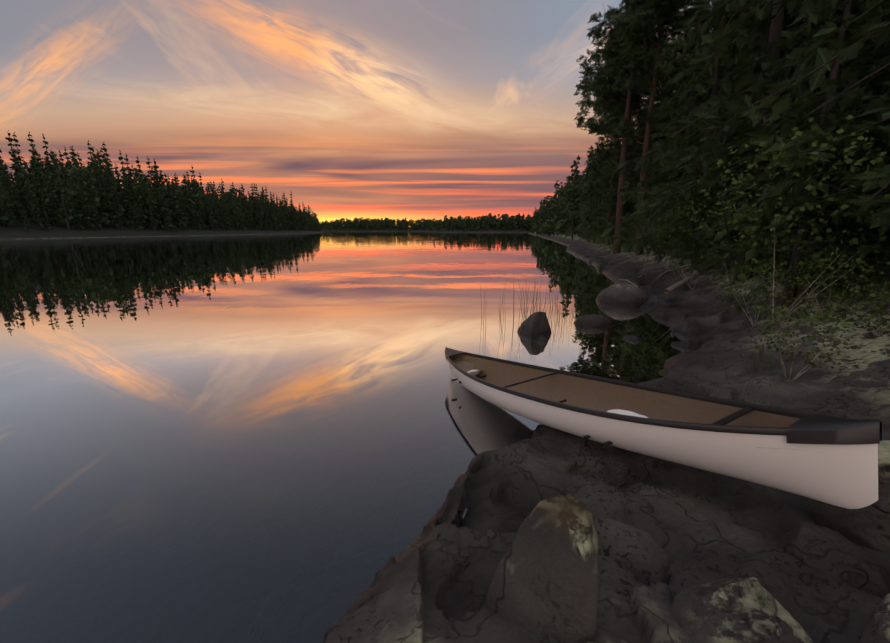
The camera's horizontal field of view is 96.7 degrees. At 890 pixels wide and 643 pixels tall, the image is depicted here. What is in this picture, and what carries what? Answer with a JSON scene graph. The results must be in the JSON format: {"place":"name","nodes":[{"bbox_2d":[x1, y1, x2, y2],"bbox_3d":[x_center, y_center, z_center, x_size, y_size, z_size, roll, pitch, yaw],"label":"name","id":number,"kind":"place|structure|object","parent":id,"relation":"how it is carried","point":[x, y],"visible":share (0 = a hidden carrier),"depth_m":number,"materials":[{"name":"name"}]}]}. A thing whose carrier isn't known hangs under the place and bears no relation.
{"place":"outdoors","nodes":[
{"label":"outdoors","id":0,"kind":"place"},
{"bbox_2d":[0,205,320,238],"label":"shore bank","id":1,"kind":"structure","parent":0,"point":[20,231],"depth_m":134.76,"materials":[{"name":"black soil"}]},
{"bbox_2d":[0,130,321,230],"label":"conifer trees","id":2,"kind":"object","parent":1,"relation":"on","point":[96,195],"visible":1,"depth_m":150.32,"materials":[{"name":"green plant"}]},
{"bbox_2d":[0,232,688,642],"bbox_3d":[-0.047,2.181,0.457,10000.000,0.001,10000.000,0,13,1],"label":"lake water","id":3,"kind":"structure","parent":0,"point":[270,438],"depth_m":5.10,"materials":[{"name":"liquid"}]},
{"bbox_2d":[517,311,551,338],"bbox_3d":[2.021,0.371,8.915,1.219,1.250,0.856,-12,17,-41],"label":"rock","id":4,"kind":"object","parent":3,"relation":"in","point":[534,325],"visible":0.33,"depth_m":8.57,"materials":[{"name":"grey stone"}]},
{"bbox_2d":[480,274,594,322],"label":"reeds","id":5,"kind":"object","parent":3,"relation":"in","point":[556,305],"visible":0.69,"depth_m":10.25,"materials":[{"name":"green plant"}]},
{"bbox_2d":[535,335,547,341],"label":"rock","id":6,"kind":"object","parent":3,"relation":"in","point":[540,338],"visible":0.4,"depth_m":8.14,"materials":[{"name":"grey stone"}]},
{"bbox_2d":[574,315,610,327],"bbox_3d":[3.580,0.126,9.638,0.964,0.596,0.687,0,13,1],"label":"rock","id":7,"kind":"object","parent":3,"relation":"in","point":[594,321],"visible":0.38,"depth_m":9.39,"materials":[{"name":"grey stone"}]},
{"bbox_2d":[596,283,649,305],"bbox_3d":[5.714,-0.598,12.686,1.630,1.274,1.462,0,13,1],"label":"rock","id":8,"kind":"object","parent":3,"relation":"in","point":[625,294],"visible":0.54,"depth_m":12.20,"materials":[{"name":"grey stone"}]},
{"bbox_2d":[623,335,640,341],"bbox_3d":[3.917,0.399,8.288,0.365,0.236,0.310,10,16,37],"label":"rock","id":9,"kind":"object","parent":3,"relation":"in","point":[634,338],"visible":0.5,"depth_m":8.20,"materials":[{"name":"grey stone"}]},
{"bbox_2d":[0,0,712,222],"label":"sky","id":10,"kind":"structure","parent":0,"point":[414,110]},
{"bbox_2d":[321,227,430,231],"bbox_3d":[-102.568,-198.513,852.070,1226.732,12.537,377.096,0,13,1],"label":"shore bank","id":11,"kind":"structure","parent":0,"point":[378,230],"depth_m":741.46,"materials":[{"name":"green plant"}]},
{"bbox_2d":[319,217,513,230],"bbox_3d":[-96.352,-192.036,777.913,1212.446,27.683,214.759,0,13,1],"label":"shore tree","id":12,"kind":"object","parent":11,"relation":"on","point":[356,223],"visible":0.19,"depth_m":752.25,"materials":[{"name":"green plant"}]},
{"bbox_2d":[430,227,531,231],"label":"far shore","id":13,"kind":"structure","parent":0,"point":[483,230],"depth_m":458.63,"materials":[{"name":"green plant"}]},
{"bbox_2d":[431,213,536,230],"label":"headland tree","id":14,"kind":"object","parent":13,"relation":"on","point":[489,221],"visible":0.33,"depth_m":463.54,"materials":[{"name":"green plant"}]},
{"bbox_2d":[323,226,889,642],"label":"rocky shore","id":15,"kind":"structure","parent":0,"point":[696,531],"depth_m":3.02,"materials":[{"name":"grey stone"}]},
{"bbox_2d":[325,597,458,642],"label":"rock","id":16,"kind":"object","parent":15,"relation":"on","point":[351,628],"visible":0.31,"depth_m":1.85,"materials":[{"name":"grey stone"}]},
{"bbox_2d":[468,443,575,512],"bbox_3d":[0.923,1.521,3.296,1.767,0.642,0.804,9,16,36],"label":"wedge rock","id":17,"kind":"object","parent":15,"relation":"on","point":[532,481],"depth_m":3.35,"materials":[{"name":"grey stone"}]},
{"bbox_2d":[484,495,599,642],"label":"rock","id":18,"kind":"object","parent":15,"relation":"on","point":[545,581],"visible":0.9,"depth_m":1.79,"materials":[{"name":"grey stone"}]},
{"bbox_2d":[529,121,651,239],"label":"trees","id":19,"kind":"object","parent":15,"relation":"on","point":[552,216],"visible":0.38,"depth_m":105.16,"materials":[{"name":"green plant"}]},
{"bbox_2d":[594,517,670,585],"bbox_3d":[1.193,1.661,2.529,0.712,0.740,0.799,0,13,1],"label":"rock","id":20,"kind":"object","parent":15,"relation":"on","point":[642,556],"visible":0.35,"depth_m":2.36,"materials":[{"name":"grey stone"}]},
{"bbox_2d":[557,34,712,242],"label":"tree","id":21,"kind":"object","parent":15,"relation":"on","point":[593,188],"depth_m":46.50,"materials":[{"name":"green plant"}]},
{"bbox_2d":[445,347,881,508],"bbox_3d":[1.167,0.715,4.139,0.921,1.314,4.659,-7,15,-28],"label":"canoe","id":22,"kind":"object","parent":15,"relation":"on","point":[832,460],"visible":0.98,"depth_m":2.79,"materials":[{"name":"white plastic"}]},
{"bbox_2d":[628,482,712,497],"bbox_3d":[1.725,1.465,3.060,1.123,0.439,0.716,4,14,18],"label":"wedge rock","id":23,"kind":"object","parent":15,"relation":"on","point":[645,488],"visible":0.08,"depth_m":3.02,"materials":[{"name":"grey stone"}]},
{"bbox_2d":[607,245,761,293],"bbox_3d":[8.629,-2.406,14.257,6.606,2.548,5.104,-9,16,-35],"label":"fallen log","id":24,"kind":"object","parent":15,"relation":"on","point":[673,287],"visible":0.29,"depth_m":12.22,"materials":[{"name":"brown wood"}]},
{"bbox_2d":[574,0,840,255],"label":"tree","id":25,"kind":"object","parent":15,"relation":"on","point":[637,53],"visible":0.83,"depth_m":25.89,"materials":[{"name":"green plant"}]},
{"bbox_2d":[577,115,889,381],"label":"bushes","id":26,"kind":"object","parent":15,"relation":"on","point":[819,265],"visible":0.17,"depth_m":6.46,"materials":[{"name":"green plant"}]},
{"bbox_2d":[581,0,889,254],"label":"tree","id":27,"kind":"object","parent":15,"relation":"on","point":[605,219],"depth_m":20.99,"materials":[{"name":"green plant"}]},
{"bbox_2d":[670,577,813,642],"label":"rock","id":28,"kind":"object","parent":15,"relation":"on","point":[738,610],"visible":0.92,"depth_m":1.67,"materials":[{"name":"grey stone"}]},
{"bbox_2d":[595,0,889,308],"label":"conifers","id":29,"kind":"object","parent":15,"relation":"on","point":[856,84],"visible":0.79,"depth_m":8.51,"materials":[{"name":"green plant"}]},
{"bbox_2d":[732,552,799,613],"bbox_3d":[1.749,1.573,2.262,0.663,0.542,0.523,2,13,10],"label":"rock","id":30,"kind":"object","parent":15,"relation":"on","point":[770,575],"visible":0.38,"depth_m":2.13,"materials":[{"name":"grey stone"}]},
{"bbox_2d":[777,522,889,597],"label":"rock","id":31,"kind":"object","parent":15,"relation":"on","point":[829,552],"visible":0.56,"depth_m":2.24,"materials":[{"name":"grey stone"}]},
{"bbox_2d":[812,440,889,551],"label":"rock","id":32,"kind":"object","parent":15,"relation":"on","point":[868,526],"visible":0.52,"depth_m":2.46,"materials":[{"name":"grey stone"}]},
{"bbox_2d":[857,594,889,642],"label":"rock","id":33,"kind":"object","parent":15,"relation":"on","point":[876,628],"visible":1,"depth_m":1.55,"materials":[{"name":"grey stone"}]}
]}

